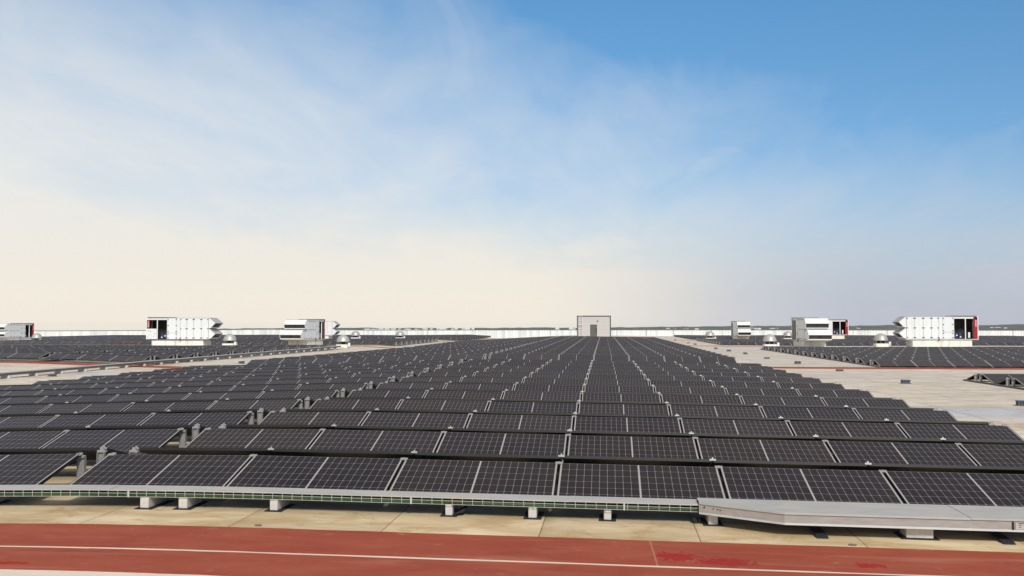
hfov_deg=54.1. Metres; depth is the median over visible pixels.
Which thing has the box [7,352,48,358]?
solar panel
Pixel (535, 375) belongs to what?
solar panel
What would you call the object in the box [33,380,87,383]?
solar panel
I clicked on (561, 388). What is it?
solar panel
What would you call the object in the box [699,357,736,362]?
solar panel
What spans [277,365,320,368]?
solar panel
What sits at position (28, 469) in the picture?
solar panel
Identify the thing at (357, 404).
solar panel
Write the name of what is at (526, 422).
solar panel
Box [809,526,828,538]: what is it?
rail protection strip
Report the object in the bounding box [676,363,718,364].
solar panel
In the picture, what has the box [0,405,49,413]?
solar panel
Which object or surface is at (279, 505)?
concrete block
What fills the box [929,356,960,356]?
solar panel
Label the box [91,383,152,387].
solar panel
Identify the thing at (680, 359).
solar panel
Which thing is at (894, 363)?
solar panel
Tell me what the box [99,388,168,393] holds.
solar panel
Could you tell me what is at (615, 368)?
solar panel
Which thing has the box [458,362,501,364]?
solar panel
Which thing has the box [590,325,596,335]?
door
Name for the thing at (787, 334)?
roof vent
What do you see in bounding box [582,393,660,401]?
solar panel
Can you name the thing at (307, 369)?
solar panel
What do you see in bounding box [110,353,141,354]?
solar panel
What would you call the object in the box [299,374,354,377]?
solar panel
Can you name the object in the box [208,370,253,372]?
solar panel
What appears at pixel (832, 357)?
mounting frame
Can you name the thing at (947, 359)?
solar panel
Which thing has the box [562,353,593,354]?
solar panel
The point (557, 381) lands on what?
solar panel
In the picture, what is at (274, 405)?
solar panel
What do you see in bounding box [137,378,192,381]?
solar panel
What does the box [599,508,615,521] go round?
concrete block
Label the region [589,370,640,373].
solar panel
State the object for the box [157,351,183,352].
solar panel
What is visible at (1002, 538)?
rail protection strip
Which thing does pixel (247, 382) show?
solar panel
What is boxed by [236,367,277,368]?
solar panel
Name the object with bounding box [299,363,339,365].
solar panel
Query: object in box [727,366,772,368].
solar panel
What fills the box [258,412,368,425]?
solar panel
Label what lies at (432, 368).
solar panel
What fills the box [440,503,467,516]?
concrete block
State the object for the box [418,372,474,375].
solar panel
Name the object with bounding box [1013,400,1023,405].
roof drain
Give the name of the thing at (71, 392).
solar panel
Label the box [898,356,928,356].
solar panel
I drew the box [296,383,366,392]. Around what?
solar panel
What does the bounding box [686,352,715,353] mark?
solar panel
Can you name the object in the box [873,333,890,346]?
roof vent
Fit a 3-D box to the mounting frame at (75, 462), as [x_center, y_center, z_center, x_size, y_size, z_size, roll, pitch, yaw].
[-5.463,2.833,28.519,0.960,0.446,34.876,0,-2,5]
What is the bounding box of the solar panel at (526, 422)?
[466,414,573,433]
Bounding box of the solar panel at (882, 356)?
[867,355,897,356]
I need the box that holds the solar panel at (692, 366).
[682,365,726,367]
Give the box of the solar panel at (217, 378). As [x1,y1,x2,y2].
[190,376,245,380]
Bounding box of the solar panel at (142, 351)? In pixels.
[130,350,156,351]
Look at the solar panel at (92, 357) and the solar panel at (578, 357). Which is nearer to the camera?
the solar panel at (578, 357)
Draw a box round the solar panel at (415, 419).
[360,412,469,427]
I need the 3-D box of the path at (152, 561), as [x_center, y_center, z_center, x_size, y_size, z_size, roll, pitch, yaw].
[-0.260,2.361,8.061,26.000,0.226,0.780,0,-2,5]
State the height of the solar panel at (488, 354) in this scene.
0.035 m
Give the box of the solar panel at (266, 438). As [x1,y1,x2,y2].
[184,429,321,448]
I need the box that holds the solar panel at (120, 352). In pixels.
[107,351,134,352]
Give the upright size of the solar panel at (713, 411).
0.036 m
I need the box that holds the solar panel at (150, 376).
[128,374,176,377]
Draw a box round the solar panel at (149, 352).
[135,352,163,353]
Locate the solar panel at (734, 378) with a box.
[703,377,762,381]
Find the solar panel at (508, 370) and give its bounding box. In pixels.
[485,368,536,372]
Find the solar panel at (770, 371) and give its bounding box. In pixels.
[737,369,786,372]
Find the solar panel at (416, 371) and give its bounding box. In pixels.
[373,369,424,375]
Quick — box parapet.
[34,329,1023,337]
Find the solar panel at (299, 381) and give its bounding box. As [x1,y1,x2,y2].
[268,379,329,383]
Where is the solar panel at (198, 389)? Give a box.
[165,386,234,391]
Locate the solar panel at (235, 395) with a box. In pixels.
[183,392,262,399]
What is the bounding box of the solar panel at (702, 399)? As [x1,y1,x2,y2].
[661,395,742,404]
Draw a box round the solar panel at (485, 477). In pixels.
[389,459,557,494]
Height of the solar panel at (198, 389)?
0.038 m
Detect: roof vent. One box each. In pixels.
[32,333,41,338]
[222,334,236,344]
[336,335,349,347]
[351,331,360,337]
[395,331,404,337]
[705,331,715,338]
[763,334,778,345]
[783,331,791,338]
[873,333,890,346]
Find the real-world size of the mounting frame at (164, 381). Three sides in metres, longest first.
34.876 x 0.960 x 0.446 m
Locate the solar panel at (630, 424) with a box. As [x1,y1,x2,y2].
[574,416,681,432]
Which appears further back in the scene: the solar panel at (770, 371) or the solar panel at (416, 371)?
the solar panel at (770, 371)
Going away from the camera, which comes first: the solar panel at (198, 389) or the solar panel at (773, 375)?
the solar panel at (198, 389)
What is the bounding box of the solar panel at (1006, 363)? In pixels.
[986,361,1023,366]
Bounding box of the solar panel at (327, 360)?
[313,357,348,362]
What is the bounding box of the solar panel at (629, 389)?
[584,386,654,392]
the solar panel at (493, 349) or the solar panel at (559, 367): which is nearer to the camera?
the solar panel at (559, 367)
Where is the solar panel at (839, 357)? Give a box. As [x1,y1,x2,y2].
[835,355,866,359]
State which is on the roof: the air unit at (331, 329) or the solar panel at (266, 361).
the air unit at (331, 329)
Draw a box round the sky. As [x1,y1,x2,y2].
[0,0,1023,330]
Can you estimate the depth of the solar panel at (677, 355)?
54.56 m
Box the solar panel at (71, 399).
[37,395,115,402]
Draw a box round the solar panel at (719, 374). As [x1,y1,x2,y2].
[695,372,747,376]
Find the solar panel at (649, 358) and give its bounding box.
[629,356,664,361]
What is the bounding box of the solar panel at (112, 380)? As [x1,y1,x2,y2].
[85,379,139,382]
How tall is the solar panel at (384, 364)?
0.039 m
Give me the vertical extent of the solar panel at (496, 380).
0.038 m
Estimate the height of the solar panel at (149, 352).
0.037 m
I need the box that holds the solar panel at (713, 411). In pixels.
[669,405,764,417]
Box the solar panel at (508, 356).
[489,354,524,359]
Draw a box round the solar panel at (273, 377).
[244,375,299,379]
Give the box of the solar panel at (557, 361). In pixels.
[551,360,591,362]
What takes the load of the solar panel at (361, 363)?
attached to the mounting frame at (180, 386)
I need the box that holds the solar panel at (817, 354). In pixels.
[814,352,842,356]
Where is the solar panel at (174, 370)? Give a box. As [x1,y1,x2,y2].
[153,369,194,370]
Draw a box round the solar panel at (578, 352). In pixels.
[564,351,594,354]
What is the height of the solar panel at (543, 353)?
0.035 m
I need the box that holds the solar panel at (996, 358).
[980,357,1013,358]
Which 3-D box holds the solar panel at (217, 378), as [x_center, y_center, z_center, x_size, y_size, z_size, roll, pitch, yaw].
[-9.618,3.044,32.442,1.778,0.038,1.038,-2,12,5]
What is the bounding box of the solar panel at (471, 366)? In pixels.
[447,365,493,367]
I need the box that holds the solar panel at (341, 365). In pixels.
[320,365,363,367]
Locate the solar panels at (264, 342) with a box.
[0,334,1023,473]
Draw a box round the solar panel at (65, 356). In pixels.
[45,353,85,359]
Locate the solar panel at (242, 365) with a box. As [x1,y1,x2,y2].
[221,365,260,366]
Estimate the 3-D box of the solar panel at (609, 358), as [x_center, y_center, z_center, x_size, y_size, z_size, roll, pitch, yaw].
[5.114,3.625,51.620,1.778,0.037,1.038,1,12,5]
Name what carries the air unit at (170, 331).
on the roof
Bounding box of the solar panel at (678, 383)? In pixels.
[649,381,713,386]
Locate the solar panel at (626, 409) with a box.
[578,403,669,414]
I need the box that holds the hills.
[224,324,1023,329]
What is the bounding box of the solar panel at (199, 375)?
[176,373,225,376]
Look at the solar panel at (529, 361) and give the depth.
43.54 m
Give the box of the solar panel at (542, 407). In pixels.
[487,401,577,415]
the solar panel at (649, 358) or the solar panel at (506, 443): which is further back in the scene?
the solar panel at (649, 358)
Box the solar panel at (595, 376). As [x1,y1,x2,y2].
[588,374,644,378]
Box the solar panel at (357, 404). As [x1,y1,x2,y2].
[309,399,401,408]
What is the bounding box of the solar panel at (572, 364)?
[547,363,590,365]
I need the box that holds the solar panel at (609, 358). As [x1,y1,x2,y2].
[594,355,628,360]
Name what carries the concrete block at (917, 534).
on the roof
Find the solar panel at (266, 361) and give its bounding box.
[246,359,283,364]
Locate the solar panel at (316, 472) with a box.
[225,455,403,490]
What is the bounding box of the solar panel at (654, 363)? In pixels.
[634,362,675,363]
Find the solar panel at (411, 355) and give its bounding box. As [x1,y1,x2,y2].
[395,354,425,355]
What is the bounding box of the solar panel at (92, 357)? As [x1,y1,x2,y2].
[77,354,117,360]
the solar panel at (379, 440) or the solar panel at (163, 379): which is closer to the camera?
the solar panel at (379, 440)
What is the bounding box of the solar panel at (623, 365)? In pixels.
[591,364,635,366]
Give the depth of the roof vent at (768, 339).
93.12 m
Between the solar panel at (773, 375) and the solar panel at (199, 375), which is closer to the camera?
the solar panel at (773, 375)
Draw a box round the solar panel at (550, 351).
[533,351,563,352]
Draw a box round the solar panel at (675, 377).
[645,376,702,379]
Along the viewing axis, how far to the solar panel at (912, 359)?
53.40 m
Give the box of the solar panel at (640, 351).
[625,351,654,352]
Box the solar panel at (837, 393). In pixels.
[797,390,873,396]
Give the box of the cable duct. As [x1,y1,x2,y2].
[697,498,1023,531]
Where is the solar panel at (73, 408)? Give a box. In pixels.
[39,403,131,412]
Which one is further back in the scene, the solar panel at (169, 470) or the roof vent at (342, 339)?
the roof vent at (342, 339)
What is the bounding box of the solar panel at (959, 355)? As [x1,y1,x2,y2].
[944,354,974,355]
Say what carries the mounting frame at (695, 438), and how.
on the roof
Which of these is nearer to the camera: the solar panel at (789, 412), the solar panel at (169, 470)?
the solar panel at (169, 470)
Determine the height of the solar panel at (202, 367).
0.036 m
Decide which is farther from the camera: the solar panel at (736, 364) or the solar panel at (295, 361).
the solar panel at (295, 361)
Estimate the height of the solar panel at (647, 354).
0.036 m
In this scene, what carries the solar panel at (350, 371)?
attached to the mounting frame at (200, 391)
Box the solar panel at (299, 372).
[274,371,324,374]
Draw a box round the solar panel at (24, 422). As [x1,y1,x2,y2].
[0,416,56,427]
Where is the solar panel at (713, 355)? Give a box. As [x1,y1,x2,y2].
[694,355,727,356]
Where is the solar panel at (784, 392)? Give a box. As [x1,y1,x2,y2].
[725,388,799,395]
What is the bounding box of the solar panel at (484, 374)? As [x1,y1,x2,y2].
[474,372,530,376]
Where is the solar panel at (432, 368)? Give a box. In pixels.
[391,365,438,371]
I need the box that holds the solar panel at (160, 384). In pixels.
[149,381,210,386]
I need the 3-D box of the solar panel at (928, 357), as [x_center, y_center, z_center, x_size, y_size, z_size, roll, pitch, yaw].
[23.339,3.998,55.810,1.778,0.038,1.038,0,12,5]
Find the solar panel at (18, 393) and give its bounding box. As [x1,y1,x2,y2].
[0,390,40,395]
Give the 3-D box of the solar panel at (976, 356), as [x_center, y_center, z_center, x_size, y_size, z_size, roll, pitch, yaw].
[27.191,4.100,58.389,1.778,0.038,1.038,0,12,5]
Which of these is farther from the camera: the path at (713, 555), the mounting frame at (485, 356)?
the mounting frame at (485, 356)
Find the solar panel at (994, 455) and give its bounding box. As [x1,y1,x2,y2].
[959,444,1023,466]
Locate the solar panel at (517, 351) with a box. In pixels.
[502,351,532,351]
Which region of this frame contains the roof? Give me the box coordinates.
[0,335,1023,552]
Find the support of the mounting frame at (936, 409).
on the roof
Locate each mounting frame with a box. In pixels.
[36,345,255,361]
[43,345,259,361]
[45,363,304,396]
[49,362,344,404]
[55,361,383,415]
[63,360,423,464]
[75,359,462,477]
[107,359,471,455]
[146,345,331,364]
[249,359,510,456]
[388,360,550,490]
[395,339,437,345]
[484,336,557,358]
[555,360,592,495]
[633,361,727,498]
[675,362,886,472]
[696,338,720,344]
[716,362,961,444]
[757,363,1007,425]
[760,346,879,366]
[814,347,964,367]
[962,373,1023,389]
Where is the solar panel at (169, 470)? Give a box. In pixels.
[69,454,251,488]
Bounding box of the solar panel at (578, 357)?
[559,355,593,360]
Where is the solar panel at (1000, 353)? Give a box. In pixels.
[986,353,1015,353]
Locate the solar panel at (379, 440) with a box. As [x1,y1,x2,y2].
[308,429,442,452]
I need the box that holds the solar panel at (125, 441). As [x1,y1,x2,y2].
[41,429,181,453]
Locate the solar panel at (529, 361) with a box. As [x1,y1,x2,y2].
[509,360,549,361]
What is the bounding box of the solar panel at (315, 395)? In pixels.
[257,390,337,400]
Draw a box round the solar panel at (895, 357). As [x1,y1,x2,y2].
[880,357,911,357]
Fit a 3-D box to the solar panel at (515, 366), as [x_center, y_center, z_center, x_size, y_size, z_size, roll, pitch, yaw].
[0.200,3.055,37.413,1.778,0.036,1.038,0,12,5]
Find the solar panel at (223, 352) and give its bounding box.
[202,351,229,354]
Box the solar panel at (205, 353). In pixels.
[184,352,212,355]
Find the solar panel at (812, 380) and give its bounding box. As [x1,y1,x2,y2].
[761,378,821,382]
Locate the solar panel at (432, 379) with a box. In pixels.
[399,377,461,381]
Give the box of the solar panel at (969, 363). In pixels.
[948,360,991,366]
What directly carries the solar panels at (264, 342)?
on the mounting frame
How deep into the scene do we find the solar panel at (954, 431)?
16.40 m
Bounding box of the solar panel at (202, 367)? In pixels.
[182,366,220,367]
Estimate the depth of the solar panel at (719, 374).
34.16 m
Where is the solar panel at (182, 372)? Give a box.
[163,371,208,373]
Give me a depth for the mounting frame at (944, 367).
49.50 m
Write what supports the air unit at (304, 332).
on the roof
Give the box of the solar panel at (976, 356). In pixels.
[961,356,992,356]
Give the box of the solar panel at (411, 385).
[376,383,445,388]
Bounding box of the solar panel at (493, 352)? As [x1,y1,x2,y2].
[466,351,495,353]
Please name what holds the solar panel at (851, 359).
on the mounting frame
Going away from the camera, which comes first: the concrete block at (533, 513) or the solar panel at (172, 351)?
the concrete block at (533, 513)
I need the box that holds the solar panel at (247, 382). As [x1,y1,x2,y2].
[209,380,270,384]
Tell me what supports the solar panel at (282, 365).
attached to the mounting frame
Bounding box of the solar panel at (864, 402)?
[822,398,910,407]
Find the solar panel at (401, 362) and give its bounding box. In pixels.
[379,361,419,363]
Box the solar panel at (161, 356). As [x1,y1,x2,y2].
[142,354,172,359]
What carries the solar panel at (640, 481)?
attached to the mounting frame at (695, 438)
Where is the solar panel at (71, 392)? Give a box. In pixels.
[36,389,105,394]
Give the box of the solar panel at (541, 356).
[524,354,558,359]
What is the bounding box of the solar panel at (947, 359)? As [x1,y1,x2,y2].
[930,359,964,359]
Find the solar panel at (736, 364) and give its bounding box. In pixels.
[719,363,761,365]
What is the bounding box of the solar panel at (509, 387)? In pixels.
[444,383,514,390]
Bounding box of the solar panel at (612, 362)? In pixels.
[592,361,633,363]
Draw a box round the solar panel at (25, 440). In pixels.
[0,431,64,448]
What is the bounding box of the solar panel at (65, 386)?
[34,384,95,388]
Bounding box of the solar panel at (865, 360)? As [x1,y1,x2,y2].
[860,358,894,363]
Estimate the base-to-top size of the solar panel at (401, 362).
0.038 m
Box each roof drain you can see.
[899,380,911,383]
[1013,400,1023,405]
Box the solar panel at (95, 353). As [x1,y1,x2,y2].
[82,352,111,354]
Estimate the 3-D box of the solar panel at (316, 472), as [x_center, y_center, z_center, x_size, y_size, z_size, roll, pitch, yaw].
[-2.195,2.100,11.248,1.778,0.037,1.038,0,12,5]
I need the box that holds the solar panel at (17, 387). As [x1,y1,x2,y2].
[0,385,37,389]
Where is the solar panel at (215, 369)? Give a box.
[193,368,235,370]
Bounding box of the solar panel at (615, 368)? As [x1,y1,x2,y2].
[590,367,637,369]
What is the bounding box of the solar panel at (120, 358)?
[109,355,148,361]
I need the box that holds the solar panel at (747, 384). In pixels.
[713,382,778,387]
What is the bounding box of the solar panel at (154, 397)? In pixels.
[109,394,188,401]
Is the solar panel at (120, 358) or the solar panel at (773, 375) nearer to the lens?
the solar panel at (773, 375)
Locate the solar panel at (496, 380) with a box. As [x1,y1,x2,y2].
[461,377,523,382]
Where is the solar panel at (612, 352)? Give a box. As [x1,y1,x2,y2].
[595,352,625,353]
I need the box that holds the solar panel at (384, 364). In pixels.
[364,364,406,365]
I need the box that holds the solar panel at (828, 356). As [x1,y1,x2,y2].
[824,354,853,358]
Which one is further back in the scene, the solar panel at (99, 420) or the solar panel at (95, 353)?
the solar panel at (95, 353)
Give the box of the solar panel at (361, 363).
[339,362,379,364]
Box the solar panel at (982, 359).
[965,359,999,359]
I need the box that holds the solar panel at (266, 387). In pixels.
[230,385,299,390]
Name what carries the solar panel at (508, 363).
attached to the mounting frame at (414, 451)
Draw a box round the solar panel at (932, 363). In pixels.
[912,360,953,366]
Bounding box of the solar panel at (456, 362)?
[420,360,460,364]
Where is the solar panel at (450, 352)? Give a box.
[435,352,465,353]
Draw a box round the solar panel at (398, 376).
[353,373,408,380]
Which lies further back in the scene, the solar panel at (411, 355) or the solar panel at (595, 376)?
the solar panel at (411, 355)
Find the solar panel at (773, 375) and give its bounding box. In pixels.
[748,373,802,376]
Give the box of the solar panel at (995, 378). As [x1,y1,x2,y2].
[983,374,1023,383]
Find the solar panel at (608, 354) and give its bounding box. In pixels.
[595,353,626,354]
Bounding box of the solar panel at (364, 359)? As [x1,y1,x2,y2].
[347,357,382,361]
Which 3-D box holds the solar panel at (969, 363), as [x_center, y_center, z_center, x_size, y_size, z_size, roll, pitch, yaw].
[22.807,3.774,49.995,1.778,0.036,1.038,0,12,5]
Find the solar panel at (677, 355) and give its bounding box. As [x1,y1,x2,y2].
[661,355,693,355]
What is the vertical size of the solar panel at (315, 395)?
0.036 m
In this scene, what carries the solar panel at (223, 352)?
attached to the mounting frame at (275, 349)
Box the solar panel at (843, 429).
[788,421,907,437]
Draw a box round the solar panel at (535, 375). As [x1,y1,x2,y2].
[531,373,586,377]
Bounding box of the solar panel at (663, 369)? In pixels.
[639,368,687,370]
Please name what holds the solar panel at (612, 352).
on the mounting frame
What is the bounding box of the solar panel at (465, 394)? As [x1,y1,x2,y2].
[424,390,502,398]
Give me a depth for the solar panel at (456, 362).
43.94 m
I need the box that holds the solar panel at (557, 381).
[523,378,585,383]
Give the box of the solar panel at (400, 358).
[381,356,416,360]
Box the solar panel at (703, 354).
[690,353,720,354]
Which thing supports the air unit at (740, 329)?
on the roof
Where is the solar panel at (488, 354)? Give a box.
[459,353,490,357]
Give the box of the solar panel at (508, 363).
[502,362,545,364]
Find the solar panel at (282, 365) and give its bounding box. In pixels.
[261,364,299,365]
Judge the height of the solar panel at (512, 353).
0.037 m
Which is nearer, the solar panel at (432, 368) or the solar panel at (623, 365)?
the solar panel at (432, 368)
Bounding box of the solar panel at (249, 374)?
[225,372,275,375]
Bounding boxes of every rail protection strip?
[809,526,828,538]
[987,531,1015,544]
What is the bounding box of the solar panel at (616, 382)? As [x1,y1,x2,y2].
[586,379,648,384]
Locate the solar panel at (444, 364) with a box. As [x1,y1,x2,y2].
[407,362,449,367]
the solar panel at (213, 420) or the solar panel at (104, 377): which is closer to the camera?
the solar panel at (213, 420)
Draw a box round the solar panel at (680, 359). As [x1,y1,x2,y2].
[664,356,700,362]
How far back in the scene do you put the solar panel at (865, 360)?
53.55 m
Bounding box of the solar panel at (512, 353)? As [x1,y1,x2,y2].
[497,353,528,353]
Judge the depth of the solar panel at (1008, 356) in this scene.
58.56 m
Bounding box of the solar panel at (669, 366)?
[636,364,681,367]
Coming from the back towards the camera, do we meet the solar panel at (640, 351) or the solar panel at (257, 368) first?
the solar panel at (640, 351)
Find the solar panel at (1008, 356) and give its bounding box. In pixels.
[993,356,1023,356]
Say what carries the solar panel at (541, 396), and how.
attached to the mounting frame at (568, 435)
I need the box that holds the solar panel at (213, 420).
[140,412,250,428]
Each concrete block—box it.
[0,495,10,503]
[54,371,64,373]
[134,496,173,509]
[173,498,208,509]
[264,499,294,511]
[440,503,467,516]
[523,506,543,519]
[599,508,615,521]
[692,515,722,526]
[893,528,939,540]
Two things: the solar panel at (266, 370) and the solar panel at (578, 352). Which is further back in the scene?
the solar panel at (578, 352)
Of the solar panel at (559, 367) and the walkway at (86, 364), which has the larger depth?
the walkway at (86, 364)
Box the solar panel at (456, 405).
[397,399,488,410]
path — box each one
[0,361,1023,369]
[0,523,1023,575]
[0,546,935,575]
[0,547,901,575]
[0,569,211,575]
[350,346,761,347]
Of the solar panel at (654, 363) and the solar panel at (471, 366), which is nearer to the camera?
the solar panel at (471, 366)
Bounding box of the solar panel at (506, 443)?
[436,432,566,462]
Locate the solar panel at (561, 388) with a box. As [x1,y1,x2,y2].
[514,384,583,392]
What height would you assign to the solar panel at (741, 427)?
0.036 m
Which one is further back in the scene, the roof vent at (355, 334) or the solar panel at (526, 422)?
the roof vent at (355, 334)
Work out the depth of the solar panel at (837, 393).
25.21 m
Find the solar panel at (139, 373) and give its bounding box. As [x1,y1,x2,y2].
[119,372,164,374]
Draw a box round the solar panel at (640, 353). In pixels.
[627,352,657,353]
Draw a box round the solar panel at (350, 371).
[323,370,374,373]
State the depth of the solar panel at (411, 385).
26.20 m
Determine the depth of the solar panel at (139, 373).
39.09 m
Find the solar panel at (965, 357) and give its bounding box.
[946,357,979,358]
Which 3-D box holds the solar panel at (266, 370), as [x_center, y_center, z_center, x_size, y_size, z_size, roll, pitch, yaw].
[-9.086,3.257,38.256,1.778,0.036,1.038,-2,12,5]
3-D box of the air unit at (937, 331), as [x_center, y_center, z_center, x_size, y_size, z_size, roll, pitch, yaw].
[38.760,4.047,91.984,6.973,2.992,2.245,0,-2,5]
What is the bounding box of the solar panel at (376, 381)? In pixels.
[327,378,389,385]
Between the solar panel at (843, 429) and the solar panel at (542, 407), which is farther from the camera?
the solar panel at (542, 407)
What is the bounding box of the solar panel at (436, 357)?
[414,355,449,360]
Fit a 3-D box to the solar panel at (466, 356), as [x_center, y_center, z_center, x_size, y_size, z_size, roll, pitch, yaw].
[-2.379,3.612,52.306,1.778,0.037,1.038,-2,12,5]
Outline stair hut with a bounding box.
[577,316,610,336]
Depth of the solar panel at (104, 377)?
36.16 m
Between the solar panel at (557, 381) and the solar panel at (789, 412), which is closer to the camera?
the solar panel at (789, 412)
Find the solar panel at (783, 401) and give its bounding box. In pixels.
[741,397,825,405]
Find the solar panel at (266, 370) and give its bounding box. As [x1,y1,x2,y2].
[253,369,299,371]
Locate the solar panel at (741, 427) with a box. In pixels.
[680,419,793,435]
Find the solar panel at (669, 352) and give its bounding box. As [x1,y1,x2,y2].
[655,352,684,352]
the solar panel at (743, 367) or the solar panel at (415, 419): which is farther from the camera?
the solar panel at (743, 367)
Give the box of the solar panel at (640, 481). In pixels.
[556,463,726,498]
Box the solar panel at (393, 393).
[347,390,426,397]
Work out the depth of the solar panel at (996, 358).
55.83 m
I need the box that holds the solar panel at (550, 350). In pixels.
[536,350,565,350]
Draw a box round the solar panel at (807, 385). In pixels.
[777,383,844,388]
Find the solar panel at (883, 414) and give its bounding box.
[854,409,957,420]
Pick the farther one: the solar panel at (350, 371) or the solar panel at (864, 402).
the solar panel at (350, 371)
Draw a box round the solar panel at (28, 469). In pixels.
[0,454,79,484]
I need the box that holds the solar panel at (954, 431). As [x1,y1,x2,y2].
[897,423,1023,440]
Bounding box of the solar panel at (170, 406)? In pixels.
[124,401,214,410]
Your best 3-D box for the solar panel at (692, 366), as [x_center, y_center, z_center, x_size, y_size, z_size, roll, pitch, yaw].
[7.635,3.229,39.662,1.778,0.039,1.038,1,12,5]
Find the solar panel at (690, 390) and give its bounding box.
[655,387,726,393]
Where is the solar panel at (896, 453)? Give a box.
[826,441,977,465]
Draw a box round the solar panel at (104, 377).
[79,375,128,378]
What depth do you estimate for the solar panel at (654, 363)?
43.08 m
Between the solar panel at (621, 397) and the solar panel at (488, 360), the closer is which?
the solar panel at (621, 397)
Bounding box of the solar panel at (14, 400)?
[0,397,44,403]
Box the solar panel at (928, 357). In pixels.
[912,357,945,357]
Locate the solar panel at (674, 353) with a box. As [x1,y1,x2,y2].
[658,353,689,354]
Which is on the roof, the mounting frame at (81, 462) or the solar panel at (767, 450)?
the mounting frame at (81, 462)
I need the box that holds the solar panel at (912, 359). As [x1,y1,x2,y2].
[895,359,929,359]
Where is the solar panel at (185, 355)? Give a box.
[164,353,192,357]
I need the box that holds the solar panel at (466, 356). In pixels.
[448,354,483,359]
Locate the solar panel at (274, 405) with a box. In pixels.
[207,399,299,411]
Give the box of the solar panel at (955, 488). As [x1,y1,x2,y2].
[883,471,1023,506]
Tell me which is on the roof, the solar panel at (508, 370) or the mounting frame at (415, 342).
the mounting frame at (415, 342)
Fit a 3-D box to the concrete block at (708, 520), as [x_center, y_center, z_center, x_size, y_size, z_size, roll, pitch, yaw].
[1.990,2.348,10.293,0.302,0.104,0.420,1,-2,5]
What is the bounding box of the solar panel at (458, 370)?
[434,369,485,371]
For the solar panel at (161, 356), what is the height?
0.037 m
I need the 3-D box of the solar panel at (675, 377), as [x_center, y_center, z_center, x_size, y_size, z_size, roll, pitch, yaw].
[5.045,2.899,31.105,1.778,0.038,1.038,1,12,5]
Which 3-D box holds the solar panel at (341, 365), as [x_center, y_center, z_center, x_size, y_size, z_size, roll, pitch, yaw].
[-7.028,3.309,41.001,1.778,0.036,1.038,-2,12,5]
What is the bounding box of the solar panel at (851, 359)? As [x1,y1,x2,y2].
[847,357,879,361]
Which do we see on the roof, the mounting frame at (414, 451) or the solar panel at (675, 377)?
the mounting frame at (414, 451)
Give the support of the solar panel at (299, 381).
attached to the mounting frame at (200, 391)
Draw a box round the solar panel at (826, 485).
[719,466,903,503]
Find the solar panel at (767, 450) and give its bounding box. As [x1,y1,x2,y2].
[696,438,836,462]
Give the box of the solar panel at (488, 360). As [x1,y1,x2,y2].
[468,360,508,361]
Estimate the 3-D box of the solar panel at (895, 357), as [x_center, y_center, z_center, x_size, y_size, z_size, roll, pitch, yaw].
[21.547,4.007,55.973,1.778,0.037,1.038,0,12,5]
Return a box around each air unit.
[0,323,33,340]
[146,317,222,345]
[279,319,324,344]
[325,321,340,338]
[731,321,750,338]
[791,318,831,346]
[828,319,848,338]
[893,316,978,346]
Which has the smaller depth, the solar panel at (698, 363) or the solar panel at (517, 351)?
the solar panel at (698, 363)
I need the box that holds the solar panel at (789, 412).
[761,407,859,418]
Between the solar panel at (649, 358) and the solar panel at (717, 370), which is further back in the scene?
the solar panel at (649, 358)
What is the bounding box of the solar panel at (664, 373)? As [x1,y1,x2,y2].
[642,371,694,374]
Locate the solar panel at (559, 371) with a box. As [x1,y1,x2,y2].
[537,369,588,372]
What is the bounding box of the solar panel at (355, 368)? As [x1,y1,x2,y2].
[345,366,391,369]
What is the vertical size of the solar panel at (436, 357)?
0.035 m
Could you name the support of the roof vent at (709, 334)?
on the roof
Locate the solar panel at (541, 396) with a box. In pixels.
[502,392,580,402]
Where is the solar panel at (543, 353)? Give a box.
[529,352,561,353]
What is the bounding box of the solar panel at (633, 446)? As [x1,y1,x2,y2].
[567,435,698,458]
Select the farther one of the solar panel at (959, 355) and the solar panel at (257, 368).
the solar panel at (959, 355)
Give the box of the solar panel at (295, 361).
[279,358,316,363]
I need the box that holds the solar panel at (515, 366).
[494,365,541,368]
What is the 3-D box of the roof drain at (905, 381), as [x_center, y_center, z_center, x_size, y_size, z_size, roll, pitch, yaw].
[14.129,3.365,36.025,0.440,0.134,0.440,0,-2,4]
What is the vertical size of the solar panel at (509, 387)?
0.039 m
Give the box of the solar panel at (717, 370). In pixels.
[688,368,736,371]
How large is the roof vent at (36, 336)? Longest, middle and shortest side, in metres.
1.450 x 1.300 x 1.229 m
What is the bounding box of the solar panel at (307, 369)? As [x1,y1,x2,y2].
[299,368,345,370]
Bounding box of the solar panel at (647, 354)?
[628,354,660,355]
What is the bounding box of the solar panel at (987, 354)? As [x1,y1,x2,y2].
[975,354,1003,355]
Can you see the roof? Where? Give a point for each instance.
(954, 394)
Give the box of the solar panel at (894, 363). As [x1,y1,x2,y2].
[874,360,915,366]
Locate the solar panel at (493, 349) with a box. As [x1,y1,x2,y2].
[479,349,505,350]
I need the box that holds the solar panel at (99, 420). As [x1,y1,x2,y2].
[39,414,152,427]
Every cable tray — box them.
[0,346,340,375]
[0,485,698,511]
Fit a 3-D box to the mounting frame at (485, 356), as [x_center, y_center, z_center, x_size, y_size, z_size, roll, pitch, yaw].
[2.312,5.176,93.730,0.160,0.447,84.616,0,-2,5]
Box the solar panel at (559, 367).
[542,366,589,368]
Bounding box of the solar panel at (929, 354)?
[914,354,943,355]

